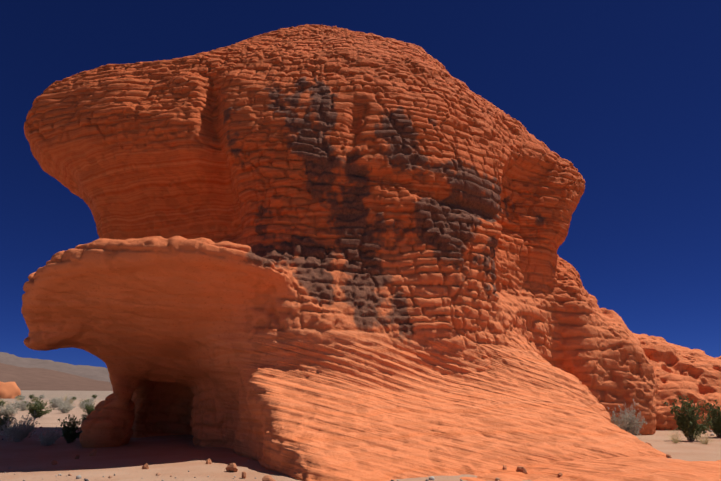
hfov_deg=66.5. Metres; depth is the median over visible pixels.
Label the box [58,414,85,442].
bush
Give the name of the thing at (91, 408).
bush
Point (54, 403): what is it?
bush
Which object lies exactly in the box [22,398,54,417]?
bush
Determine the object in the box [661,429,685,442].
grass tuft
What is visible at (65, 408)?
bush
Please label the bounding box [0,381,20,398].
rock
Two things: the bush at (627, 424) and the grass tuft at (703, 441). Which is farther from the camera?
the bush at (627, 424)
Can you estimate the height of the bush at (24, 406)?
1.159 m
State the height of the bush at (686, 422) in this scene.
1.519 m
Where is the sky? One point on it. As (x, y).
(626, 92)
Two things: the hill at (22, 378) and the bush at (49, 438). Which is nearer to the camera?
the bush at (49, 438)
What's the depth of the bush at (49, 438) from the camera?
17.27 m
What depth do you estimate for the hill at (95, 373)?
3807.34 m
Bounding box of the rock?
[21,24,720,480]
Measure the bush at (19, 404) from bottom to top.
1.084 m
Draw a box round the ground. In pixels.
[0,390,720,480]
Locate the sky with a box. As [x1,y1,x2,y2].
[0,0,720,367]
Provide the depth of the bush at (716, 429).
19.79 m
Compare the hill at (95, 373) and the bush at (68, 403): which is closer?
the bush at (68, 403)
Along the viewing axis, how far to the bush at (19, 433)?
18.25 m
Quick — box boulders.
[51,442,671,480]
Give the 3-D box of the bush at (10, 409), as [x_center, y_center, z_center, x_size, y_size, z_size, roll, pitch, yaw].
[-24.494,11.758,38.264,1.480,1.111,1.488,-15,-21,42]
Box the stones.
[2,426,713,480]
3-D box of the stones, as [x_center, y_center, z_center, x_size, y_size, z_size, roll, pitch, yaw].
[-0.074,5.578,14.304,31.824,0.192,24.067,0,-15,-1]
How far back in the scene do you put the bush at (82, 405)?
50.04 m
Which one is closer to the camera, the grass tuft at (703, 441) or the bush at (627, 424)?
the grass tuft at (703, 441)
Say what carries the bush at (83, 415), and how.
on the ground
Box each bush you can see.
[0,402,20,414]
[0,411,15,430]
[0,411,39,441]
[11,399,23,407]
[18,400,28,410]
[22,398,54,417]
[37,425,60,445]
[48,396,62,407]
[55,398,71,407]
[55,400,75,412]
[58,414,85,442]
[76,398,94,409]
[81,411,89,423]
[83,403,94,413]
[608,399,646,434]
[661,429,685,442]
[662,395,716,440]
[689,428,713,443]
[699,399,720,437]
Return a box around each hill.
[0,352,110,381]
[0,363,112,390]

